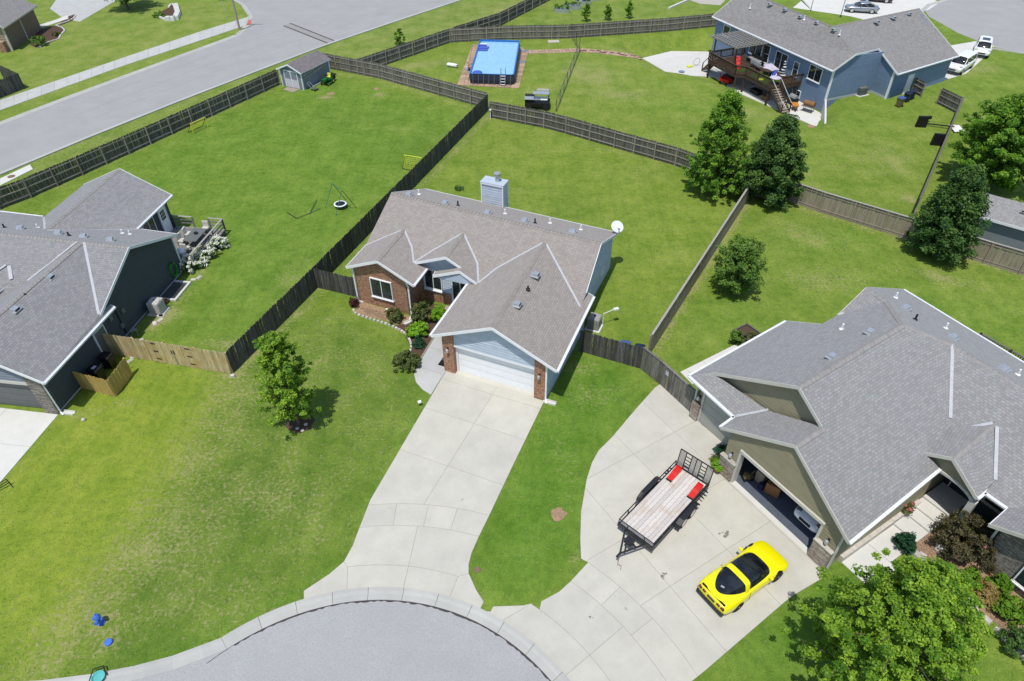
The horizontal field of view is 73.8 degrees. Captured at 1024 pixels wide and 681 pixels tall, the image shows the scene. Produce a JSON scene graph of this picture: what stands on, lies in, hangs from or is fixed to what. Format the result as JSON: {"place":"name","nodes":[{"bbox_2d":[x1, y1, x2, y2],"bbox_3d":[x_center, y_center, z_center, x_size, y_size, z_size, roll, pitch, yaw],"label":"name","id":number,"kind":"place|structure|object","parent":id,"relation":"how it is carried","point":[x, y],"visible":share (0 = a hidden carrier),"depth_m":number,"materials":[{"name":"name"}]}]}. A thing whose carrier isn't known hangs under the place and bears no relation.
{"place":"outdoors","nodes":[
{"label":"outdoors","id":0,"kind":"place"},
{"bbox_2d":[0,408,57,481],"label":"driveway","id":1,"kind":"structure","parent":0,"point":[21,431],"depth_m":39.53,"materials":[{"name":"concrete"}]},
{"bbox_2d":[0,17,250,109],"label":"pavement","id":2,"kind":"structure","parent":0,"point":[16,99],"depth_m":86.41,"materials":[{"name":"grey concrete"}]},
{"bbox_2d":[0,0,455,171],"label":"road","id":3,"kind":"structure","parent":0,"point":[28,137],"depth_m":84.72,"materials":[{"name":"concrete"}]},
{"bbox_2d":[0,0,460,174],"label":"street kerb","id":4,"kind":"structure","parent":3,"relation":"on","point":[249,17],"depth_m":81.26,"materials":[{"name":"concrete"}]},
{"bbox_2d":[284,23,333,42],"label":"crossing gutter","id":5,"kind":"object","parent":3,"relation":"on","point":[308,33],"visible":1,"depth_m":95.22,"materials":[{"name":"concrete"}]},
{"bbox_2d":[133,601,548,680],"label":"culdesac road","id":6,"kind":"structure","parent":0,"point":[382,641],"depth_m":29.78,"materials":[{"name":"grey asphalt"}]},
{"bbox_2d":[37,587,569,680],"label":"kerb","id":7,"kind":"structure","parent":6,"relation":"on","point":[536,656],"depth_m":30.64,"materials":[{"name":"concrete"}]},
{"bbox_2d":[89,665,106,680],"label":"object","id":8,"kind":"object","parent":7,"relation":"on","point":[99,675],"visible":1,"depth_m":28.98,"materials":[{"name":"teal plastic"}]},
{"bbox_2d":[304,371,542,607],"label":"driveway","id":9,"kind":"structure","parent":0,"point":[421,527],"depth_m":36.08,"materials":[{"name":"concrete"}]},
{"bbox_2d":[0,0,1023,680],"bbox_3d":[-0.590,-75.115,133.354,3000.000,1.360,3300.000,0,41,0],"label":"ground","id":10,"kind":"structure","parent":0,"point":[112,32],"depth_m":48.92,"materials":[{"name":"green plant"}]},
{"bbox_2d":[0,65,24,97],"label":"fence","id":11,"kind":"object","parent":10,"relation":"on","point":[12,80],"visible":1,"depth_m":78.92,"materials":[{"name":"wood"}]},
{"bbox_2d":[0,165,32,184],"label":"drain apron","id":12,"kind":"object","parent":10,"relation":"on","point":[17,173],"visible":1,"depth_m":63.93,"materials":[{"name":"concrete"}]},
{"bbox_2d":[0,0,40,52],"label":"house","id":13,"kind":"structure","parent":10,"relation":"on","point":[19,24],"depth_m":92.08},
{"bbox_2d":[30,25,65,47],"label":"garden bed","id":14,"kind":"object","parent":10,"relation":"on","point":[47,32],"visible":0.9,"depth_m":95.90,"materials":[{"name":"brown soil"}]},
{"bbox_2d":[50,0,114,21],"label":"driveway","id":15,"kind":"structure","parent":10,"relation":"on","point":[81,10],"depth_m":105.66,"materials":[{"name":"grey concrete"}]},
{"bbox_2d":[0,168,184,414],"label":"house","id":16,"kind":"structure","parent":10,"relation":"on","point":[84,267],"depth_m":44.59,"materials":[{"name":"grey"}]},
{"bbox_2d":[0,383,41,407],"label":"garage door","id":17,"kind":"structure","parent":16,"relation":"in","point":[10,394],"depth_m":40.52,"materials":[{"name":"metal"}]},
{"bbox_2d":[92,324,110,351],"bbox_3d":[-26.177,0.110,43.789,0.105,2.170,1.070,5,41,6],"label":"side door","id":18,"kind":"structure","parent":16,"relation":"in","point":[97,335],"depth_m":43.46,"materials":[{"name":"metal"}]},
{"bbox_2d":[157,206,172,231],"bbox_3d":[-27.750,-9.618,54.552,0.105,2.220,1.040,5,41,6],"label":"patio door","id":19,"kind":"structure","parent":16,"relation":"in","point":[162,214],"depth_m":54.52,"materials":[{"name":"white glass"}]},
{"bbox_2d":[86,364,105,378],"bbox_3d":[-25.848,2.063,42.486,0.810,1.097,0.660,9,42,11],"label":"wheelie bin","id":20,"kind":"object","parent":10,"relation":"on","point":[95,370],"visible":0.88,"depth_m":42.20,"materials":[{"name":"black plastic"}]},
{"bbox_2d":[72,357,132,396],"bbox_3d":[-25.501,2.235,42.007,3.021,1.480,2.088,0,41,0],"label":"bin screen","id":21,"kind":"object","parent":10,"relation":"on","point":[111,386],"visible":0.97,"depth_m":41.68,"materials":[{"name":"beige wood"}]},
{"bbox_2d":[97,351,116,368],"bbox_3d":[-25.683,1.293,43.388,0.810,1.079,0.660,6,41,8],"label":"wheelie bin","id":22,"kind":"object","parent":10,"relation":"on","point":[106,359],"visible":0.98,"depth_m":43.15,"materials":[{"name":"black plastic"}]},
{"bbox_2d":[0,70,280,209],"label":"fence","id":23,"kind":"object","parent":10,"relation":"on","point":[91,160],"visible":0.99,"depth_m":66.60,"materials":[{"name":"wood"}]},
{"bbox_2d":[146,297,169,316],"bbox_3d":[-24.905,-2.425,47.702,1.219,1.050,1.107,5,41,6],"label":"air conditioner","id":24,"kind":"object","parent":10,"relation":"on","point":[156,306],"visible":1,"depth_m":47.48,"materials":[{"name":"metal"}]},
{"bbox_2d":[102,333,233,373],"bbox_3d":[-21.984,0.784,43.361,8.896,1.860,0.190,8,42,10],"label":"fence","id":25,"kind":"object","parent":10,"relation":"on","point":[173,354],"visible":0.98,"depth_m":43.27,"materials":[{"name":"brown wood"}]},
{"bbox_2d":[158,3,180,20],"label":"island bed","id":26,"kind":"object","parent":10,"relation":"on","point":[172,12],"visible":0.92,"depth_m":102.32,"materials":[{"name":"white stone"}]},
{"bbox_2d":[161,280,191,301],"bbox_3d":[-24.565,-3.638,49.795,1.320,0.140,2.300,5,41,6],"label":"window well","id":27,"kind":"object","parent":10,"relation":"on","point":[175,291],"depth_m":49.80,"materials":[{"name":"concrete"}]},
{"bbox_2d":[179,252,207,273],"bbox_3d":[-24.309,-5.964,51.687,2.206,1.206,2.130,0,41,0],"label":"hydrangea","id":28,"kind":"object","parent":10,"relation":"on","point":[186,259],"visible":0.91,"depth_m":51.41,"materials":[{"name":"white plant"}]},
{"bbox_2d":[170,215,225,269],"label":"deck","id":29,"kind":"structure","parent":10,"relation":"on","point":[203,239],"depth_m":54.73,"materials":[{"name":"grey wood"}]},
{"bbox_2d":[182,228,207,245],"bbox_3d":[-24.913,-8.057,53.845,1.100,0.730,1.900,5,41,6],"label":"patio table","id":30,"kind":"object","parent":29,"relation":"on","point":[191,236],"visible":0.91,"depth_m":53.49,"materials":[{"name":"black metal"}]},
{"bbox_2d":[191,243,219,262],"bbox_3d":[-23.839,-6.904,52.796,2.005,1.169,1.931,18,44,20],"label":"hydrangea","id":31,"kind":"object","parent":10,"relation":"on","point":[208,251],"visible":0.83,"depth_m":52.46,"materials":[{"name":"white plant"}]},
{"bbox_2d":[207,233,229,248],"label":"hydrangea","id":32,"kind":"object","parent":10,"relation":"on","point":[215,240],"visible":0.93,"depth_m":53.58,"materials":[{"name":"white plant"}]},
{"bbox_2d":[285,414,314,432],"bbox_3d":[-12.458,4.846,39.984,1.707,0.022,1.580,0,41,0],"label":"mulch ring","id":33,"kind":"object","parent":10,"relation":"on","point":[290,425],"visible":0.69,"depth_m":39.89,"materials":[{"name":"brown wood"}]},
{"bbox_2d":[252,331,322,425],"bbox_3d":[-12.614,2.292,37.597,3.614,7.000,3.248,-17,43,-18],"label":"maple tree","id":34,"kind":"object","parent":33,"relation":"on","point":[276,348],"visible":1,"depth_m":36.80,"materials":[{"name":"green plant"}]},
{"bbox_2d":[276,50,330,89],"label":"garden shed","id":35,"kind":"structure","parent":10,"relation":"on","point":[292,73],"depth_m":79.47,"materials":[{"name":"grey wood"}]},
{"bbox_2d":[283,70,299,88],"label":"double door","id":36,"kind":"structure","parent":35,"relation":"in","point":[291,79],"depth_m":79.13,"materials":[{"name":"white wood"}]},
{"bbox_2d":[313,269,358,296],"bbox_3d":[-12.597,-4.165,49.076,3.794,1.758,0.164,14,43,16],"label":"fence","id":37,"kind":"object","parent":10,"relation":"on","point":[345,283],"visible":0.91,"depth_m":49.05,"materials":[{"name":"grey wood"}]},
{"bbox_2d":[223,94,487,373],"bbox_3d":[-10.153,-12.223,58.290,0.232,1.860,44.323,13,43,15],"label":"fence","id":38,"kind":"object","parent":10,"relation":"on","point":[305,286],"visible":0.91,"depth_m":52.00,"materials":[{"name":"brown wood"}]},
{"bbox_2d":[352,309,411,350],"bbox_3d":[-8.625,-0.938,46.553,6.450,0.110,1.145,31,50,31],"label":"bed edging","id":39,"kind":"object","parent":10,"relation":"on","point":[389,325],"visible":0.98,"depth_m":46.77,"materials":[{"name":"stone"}]},
{"bbox_2d":[356,302,409,324],"bbox_3d":[-9.107,-1.837,47.665,4.389,0.020,1.252,17,44,19],"label":"rock bed","id":40,"kind":"object","parent":10,"relation":"on","point":[370,306],"visible":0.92,"depth_m":47.81,"materials":[{"name":"beige gravel"}]},
{"bbox_2d":[385,307,403,323],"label":"shrub","id":41,"kind":"object","parent":40,"relation":"on","point":[393,315],"visible":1,"depth_m":46.69,"materials":[{"name":"green plant"}]},
{"bbox_2d":[323,53,487,105],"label":"fence","id":42,"kind":"object","parent":10,"relation":"on","point":[417,81],"visible":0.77,"depth_m":79.32,"materials":[{"name":"brown wood"}]},
{"bbox_2d":[391,349,420,372],"bbox_3d":[-6.731,1.217,43.241,1.907,1.185,1.794,0,41,0],"label":"shrub","id":43,"kind":"object","parent":10,"relation":"on","point":[404,361],"visible":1,"depth_m":43.13,"materials":[{"name":"green plant"}]},
{"bbox_2d":[395,303,444,364],"bbox_3d":[-6.486,-0.621,46.230,3.284,0.020,6.457,13,43,15],"label":"mulch bed","id":44,"kind":"object","parent":10,"relation":"on","point":[431,323],"visible":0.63,"depth_m":46.35,"materials":[{"name":"brown soil"}]},
{"bbox_2d":[405,320,428,337],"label":"shrub","id":45,"kind":"object","parent":44,"relation":"on","point":[415,328],"visible":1,"depth_m":45.51,"materials":[{"name":"green plant"}]},
{"bbox_2d":[409,301,431,324],"bbox_3d":[-6.189,-1.938,46.599,1.748,1.556,2.003,0,41,0],"label":"shrub","id":46,"kind":"object","parent":44,"relation":"on","point":[421,312],"visible":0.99,"depth_m":46.34,"materials":[{"name":"green plant"}]},
{"bbox_2d":[429,305,445,319],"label":"shrub","id":47,"kind":"object","parent":44,"relation":"on","point":[438,312],"visible":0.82,"depth_m":46.53,"materials":[{"name":"green plant"}]},
{"bbox_2d":[414,337,445,394],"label":"front walk","id":48,"kind":"structure","parent":10,"relation":"on","point":[429,373],"depth_m":43.41,"materials":[{"name":"grey concrete"}]},
{"bbox_2d":[345,171,617,403],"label":"house","id":49,"kind":"structure","parent":10,"relation":"on","point":[515,289],"depth_m":45.32,"materials":[{"name":"grey"}]},
{"bbox_2d":[369,277,394,302],"bbox_3d":[-9.002,-3.508,47.098,1.800,1.630,0.155,15,43,17],"label":"window","id":50,"kind":"structure","parent":49,"relation":"in","point":[380,289],"depth_m":47.09,"materials":[{"name":"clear glass"}]},
{"bbox_2d":[424,268,442,291],"bbox_3d":[-5.504,-4.226,47.551,1.450,1.680,0.155,15,43,17],"label":"window","id":51,"kind":"structure","parent":49,"relation":"in","point":[432,283],"depth_m":47.67,"materials":[{"name":"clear glass"}]},
{"bbox_2d":[456,348,533,392],"bbox_3d":[-0.994,1.686,41.731,5.340,2.300,0.130,15,43,17],"label":"garage door","id":52,"kind":"structure","parent":49,"relation":"in","point":[510,374],"depth_m":41.83,"materials":[{"name":"white metal"}]},
{"bbox_2d":[458,44,527,87],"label":"pool paving","id":53,"kind":"structure","parent":10,"relation":"on","point":[463,81],"depth_m":82.86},
{"bbox_2d":[468,39,521,84],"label":"frame pool","id":54,"kind":"structure","parent":53,"relation":"on","point":[493,59],"depth_m":83.00,"materials":[{"name":"plastic"}]},
{"bbox_2d":[453,0,548,37],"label":"fence","id":55,"kind":"object","parent":10,"relation":"on","point":[510,13],"visible":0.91,"depth_m":97.68,"materials":[{"name":"wood"}]},
{"bbox_2d":[356,13,716,74],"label":"fence","id":56,"kind":"object","parent":10,"relation":"on","point":[421,44],"visible":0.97,"depth_m":92.24,"materials":[{"name":"wood"}]},
{"bbox_2d":[524,88,549,110],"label":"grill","id":57,"kind":"object","parent":10,"relation":"on","point":[531,100],"visible":0.95,"depth_m":74.08,"materials":[{"name":"black metal"}]},
{"bbox_2d":[584,312,603,333],"bbox_3d":[5.530,-1.294,46.156,1.160,1.000,1.053,15,43,17],"label":"air conditioner","id":58,"kind":"object","parent":10,"relation":"on","point":[594,323],"visible":1,"depth_m":45.92,"materials":[{"name":"metal"}]},
{"bbox_2d":[579,330,642,367],"bbox_3d":[6.278,0.537,43.434,4.176,1.800,0.164,16,44,18],"label":"fence","id":59,"kind":"object","parent":10,"relation":"on","point":[628,356],"visible":1,"depth_m":43.38,"materials":[{"name":"brown wood"}]},
{"bbox_2d":[489,101,751,188],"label":"fence","id":60,"kind":"object","parent":10,"relation":"on","point":[574,127],"visible":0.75,"depth_m":67.77,"materials":[{"name":"wood"}]},
{"bbox_2d":[640,347,698,411],"bbox_3d":[9.494,2.402,41.232,0.276,1.820,4.934,-23,46,-24],"label":"fence","id":61,"kind":"object","parent":10,"relation":"on","point":[657,369],"visible":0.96,"depth_m":41.22,"materials":[{"name":"wood"}]},
{"bbox_2d":[648,183,751,351],"bbox_3d":[14.867,-6.554,51.539,0.180,1.823,24.216,20,45,22],"label":"fence","id":62,"kind":"object","parent":10,"relation":"on","point":[675,305],"visible":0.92,"depth_m":49.16,"materials":[{"name":"wood"}]},
{"bbox_2d":[680,345,737,384],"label":"side walk","id":63,"kind":"structure","parent":10,"relation":"on","point":[687,371],"depth_m":43.61,"materials":[{"name":"concrete"}]},
{"bbox_2d":[681,87,758,199],"bbox_3d":[17.753,-16.666,57.515,5.990,9.256,6.571,0,41,0],"label":"maple tree","id":64,"kind":"object","parent":10,"relation":"on","point":[729,111],"visible":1,"depth_m":56.78,"materials":[{"name":"green plant"}]},
{"bbox_2d":[709,234,768,293],"bbox_3d":[15.935,-5.183,47.868,3.863,4.531,4.126,0,41,0],"label":"young tree","id":65,"kind":"object","parent":10,"relation":"on","point":[744,267],"visible":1,"depth_m":47.13,"materials":[{"name":"green plant"}]},
{"bbox_2d":[732,323,760,342],"bbox_3d":[16.138,0.082,44.927,1.400,0.400,3.200,-22,45,-23],"label":"raised bed","id":66,"kind":"object","parent":10,"relation":"on","point":[746,327],"visible":0.31,"depth_m":45.65,"materials":[{"name":"brown soil"}]},
{"bbox_2d":[736,112,809,209],"bbox_3d":[22.016,-15.122,56.809,5.839,7.796,5.657,0,41,0],"label":"pear tree","id":67,"kind":"object","parent":10,"relation":"on","point":[777,148],"visible":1,"depth_m":55.99,"materials":[{"name":"green plant"}]},
{"bbox_2d":[711,0,959,110],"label":"house","id":68,"kind":"structure","parent":10,"relation":"on","point":[890,55],"depth_m":77.44,"materials":[{"name":"blue"}]},
{"bbox_2d":[773,50,788,71],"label":"sliding door","id":69,"kind":"structure","parent":68,"relation":"in","point":[780,57],"depth_m":80.25,"materials":[{"name":"white glass"}]},
{"bbox_2d":[806,64,823,83],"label":"window","id":70,"kind":"structure","parent":68,"relation":"in","point":[815,73],"depth_m":76.06,"materials":[{"name":"white glass"}]},
{"bbox_2d":[688,287,1023,597],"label":"house","id":71,"kind":"structure","parent":10,"relation":"on","point":[864,413],"depth_m":33.89,"materials":[{"name":"grey"}]},
{"bbox_2d":[697,393,730,444],"bbox_3d":[11.583,4.503,38.253,0.130,2.440,2.780,-22,45,-23],"label":"garage door","id":72,"kind":"structure","parent":71,"relation":"in","point":[711,415],"depth_m":38.54,"materials":[{"name":"white metal"}]},
{"bbox_2d":[764,479,781,497],"bbox_3d":[13.740,7.708,35.789,0.750,0.750,0.550,27,48,28],"label":"storage box","id":73,"kind":"object","parent":71,"relation":"on","point":[773,489],"visible":0.74,"depth_m":35.57,"materials":[{"name":"brown cardboard"}]},
{"bbox_2d":[794,505,820,532],"bbox_3d":[16.487,8.150,34.773,4.660,1.466,2.052,-22,45,-23],"label":"car","id":74,"kind":"object","parent":71,"relation":"on","point":[806,519],"visible":0.11,"depth_m":33.92,"materials":[{"name":"white paint"}]},
{"bbox_2d":[980,496,1003,513],"bbox_3d":[24.125,7.884,33.359,0.155,1.680,1.700,-22,45,-23],"label":"window","id":75,"kind":"structure","parent":71,"relation":"in","point":[985,500],"depth_m":34.00,"materials":[{"name":"black glass"}]},
{"bbox_2d":[1011,567,1023,590],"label":"window","id":76,"kind":"structure","parent":71,"relation":"in","point":[1018,580],"depth_m":31.18,"materials":[{"name":"white glass"}]},
{"bbox_2d":[793,0,936,18],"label":"drive","id":77,"kind":"structure","parent":10,"relation":"on","point":[837,7],"depth_m":103.48,"materials":[{"name":"concrete"}]},
{"bbox_2d":[845,1,879,13],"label":"coupe","id":78,"kind":"object","parent":77,"relation":"on","point":[867,6],"visible":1,"depth_m":100.40,"materials":[{"name":"silver metal"}]},
{"bbox_2d":[780,548,994,680],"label":"maple tree","id":79,"kind":"object","parent":10,"relation":"on","point":[902,624],"visible":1,"depth_m":23.74,"materials":[{"name":"green plant"}]},
{"bbox_2d":[755,183,1023,275],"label":"fence","id":80,"kind":"object","parent":10,"relation":"on","point":[842,204],"visible":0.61,"depth_m":55.04,"materials":[{"name":"brown wood"}]},
{"bbox_2d":[838,482,967,582],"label":"walkway","id":81,"kind":"structure","parent":10,"relation":"on","point":[932,505],"depth_m":34.17,"materials":[{"name":"concrete"}]},
{"bbox_2d":[892,531,916,554],"bbox_3d":[19.124,9.728,33.095,1.046,1.276,1.147,0,41,0],"label":"dwarf spruce","id":82,"kind":"object","parent":10,"relation":"on","point":[907,543],"visible":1,"depth_m":32.87,"materials":[{"name":"green plant"}]},
{"bbox_2d":[911,78,926,97],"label":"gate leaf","id":83,"kind":"object","parent":10,"relation":"on","point":[920,85],"visible":0.88,"depth_m":76.64,"materials":[{"name":"wood"}]},
{"bbox_2d":[913,97,963,216],"bbox_3d":[40.532,-17.952,64.483,0.180,1.823,25.753,23,46,25],"label":"fence","id":84,"kind":"object","parent":10,"relation":"on","point":[934,165],"visible":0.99,"depth_m":61.53,"materials":[{"name":"brown wood"}]},
{"bbox_2d":[915,115,961,131],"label":"basketball hoop","id":85,"kind":"object","parent":10,"relation":"on","point":[922,122],"visible":0.8,"depth_m":70.13,"materials":[{"name":"black metal"}]},
{"bbox_2d":[904,163,993,267],"bbox_3d":[32.634,-9.395,50.198,5.143,7.645,5.401,0,41,0],"label":"pear tree","id":86,"kind":"object","parent":10,"relation":"on","point":[946,223],"visible":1,"depth_m":49.51,"materials":[{"name":"green plant"}]},
{"bbox_2d":[935,88,962,113],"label":"fence","id":87,"kind":"object","parent":10,"relation":"on","point":[947,100],"visible":0.97,"depth_m":73.64,"materials":[{"name":"wood"}]},
{"bbox_2d":[944,41,991,79],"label":"drive","id":88,"kind":"structure","parent":10,"relation":"on","point":[958,48],"depth_m":86.80,"materials":[{"name":"concrete"}]},
{"bbox_2d":[948,49,977,74],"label":"suv","id":89,"kind":"object","parent":88,"relation":"on","point":[966,59],"visible":0.83,"depth_m":81.58,"materials":[{"name":"white paint"}]},
{"bbox_2d":[973,35,993,57],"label":"crossover","id":90,"kind":"object","parent":88,"relation":"on","point":[983,45],"visible":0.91,"depth_m":86.01,"materials":[{"name":"white paint"}]},
{"bbox_2d":[917,530,1023,635],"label":"gravel bed","id":91,"kind":"object","parent":10,"relation":"on","point":[985,573],"visible":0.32,"depth_m":32.64,"materials":[{"name":"stone"}]},
{"bbox_2d":[930,509,997,573],"bbox_3d":[21.822,9.437,32.628,3.246,2.298,3.309,0,41,0],"label":"shrub","id":92,"kind":"object","parent":91,"relation":"on","point":[957,535],"visible":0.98,"depth_m":32.20,"materials":[{"name":"brown plant"}]},
{"bbox_2d":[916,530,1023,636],"bbox_3d":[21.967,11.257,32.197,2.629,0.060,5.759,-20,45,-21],"label":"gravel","id":93,"kind":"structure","parent":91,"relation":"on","point":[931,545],"depth_m":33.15,"materials":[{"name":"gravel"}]},
{"bbox_2d":[992,593,1023,627],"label":"shrub","id":94,"kind":"object","parent":93,"relation":"on","point":[1011,610],"visible":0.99,"depth_m":30.32,"materials":[{"name":"green plant"}]},
{"bbox_2d":[959,566,983,591],"bbox_3d":[21.262,11.125,31.653,1.394,1.026,1.270,-29,48,-29],"label":"shrub","id":95,"kind":"object","parent":91,"relation":"on","point":[972,573],"visible":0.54,"depth_m":31.40,"materials":[{"name":"green plant"}]},
{"bbox_2d":[969,577,1002,603],"bbox_3d":[21.736,11.415,31.364,1.462,0.961,1.392,0,41,0],"label":"shrub","id":96,"kind":"object","parent":91,"relation":"on","point":[989,590],"visible":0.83,"depth_m":31.11,"materials":[{"name":"yellow plant"}]},
{"bbox_2d":[983,572,1014,597],"bbox_3d":[22.507,11.241,31.468,1.322,1.077,1.244,0,41,0],"label":"shrub","id":97,"kind":"object","parent":91,"relation":"on","point":[1003,582],"visible":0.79,"depth_m":31.29,"materials":[{"name":"green plant"}]},
{"bbox_2d":[919,551,1023,661],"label":"bed edging","id":98,"kind":"object","parent":10,"relation":"on","point":[989,621],"visible":0.37,"depth_m":30.27,"materials":[{"name":"stone"}]},
{"bbox_2d":[947,93,1023,192],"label":"shade tree","id":99,"kind":"object","parent":10,"relation":"on","point":[995,140],"visible":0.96,"depth_m":57.31,"materials":[{"name":"green plant"}]},
{"bbox_2d":[976,193,1023,251],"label":"garden shed","id":100,"kind":"structure","parent":10,"relation":"on","point":[1006,217],"depth_m":52.66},
{"bbox_2d":[996,624,1023,658],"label":"shrub","id":101,"kind":"object","parent":10,"relation":"on","point":[1015,642],"visible":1,"depth_m":29.30,"materials":[{"name":"green plant"}]},
{"bbox_2d":[526,48,642,59],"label":"brick path","id":102,"kind":"structure","parent":0,"point":[615,53],"depth_m":88.73,"materials":[{"name":"brick"}]},
{"bbox_2d":[487,384,821,680],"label":"driveway","id":103,"kind":"structure","parent":0,"point":[673,625],"depth_m":32.36,"materials":[{"name":"concrete"}]},
{"bbox_2d":[616,449,714,569],"bbox_3d":[7.272,8.468,34.163,2.600,1.835,6.920,32,50,32],"label":"utility trailer","id":104,"kind":"object","parent":103,"relation":"on","point":[662,507],"visible":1,"depth_m":34.54,"materials":[{"name":"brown wood"}]},
{"bbox_2d":[696,541,787,616],"bbox_3d":[10.863,10.884,31.847,4.623,1.252,2.029,-24,46,-25],"label":"car","id":105,"kind":"object","parent":103,"relation":"on","point":[734,584],"visible":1,"depth_m":31.30,"materials":[{"name":"yellow paint"}]},
{"bbox_2d":[642,51,820,125],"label":"patio","id":106,"kind":"structure","parent":0,"point":[673,61],"depth_m":86.46,"materials":[{"name":"concrete"}]},
{"bbox_2d":[701,46,803,113],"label":"deck","id":107,"kind":"structure","parent":106,"relation":"on","point":[725,64],"depth_m":79.80,"materials":[{"name":"brown wood"}]},
{"bbox_2d":[710,30,767,69],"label":"pergola","id":108,"kind":"object","parent":107,"relation":"on","point":[746,36],"visible":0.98,"depth_m":81.81,"materials":[{"name":"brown wood"}]},
{"bbox_2d":[925,0,1023,52],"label":"road","id":109,"kind":"structure","parent":0,"point":[1001,22],"depth_m":98.39,"materials":[{"name":"concrete"}]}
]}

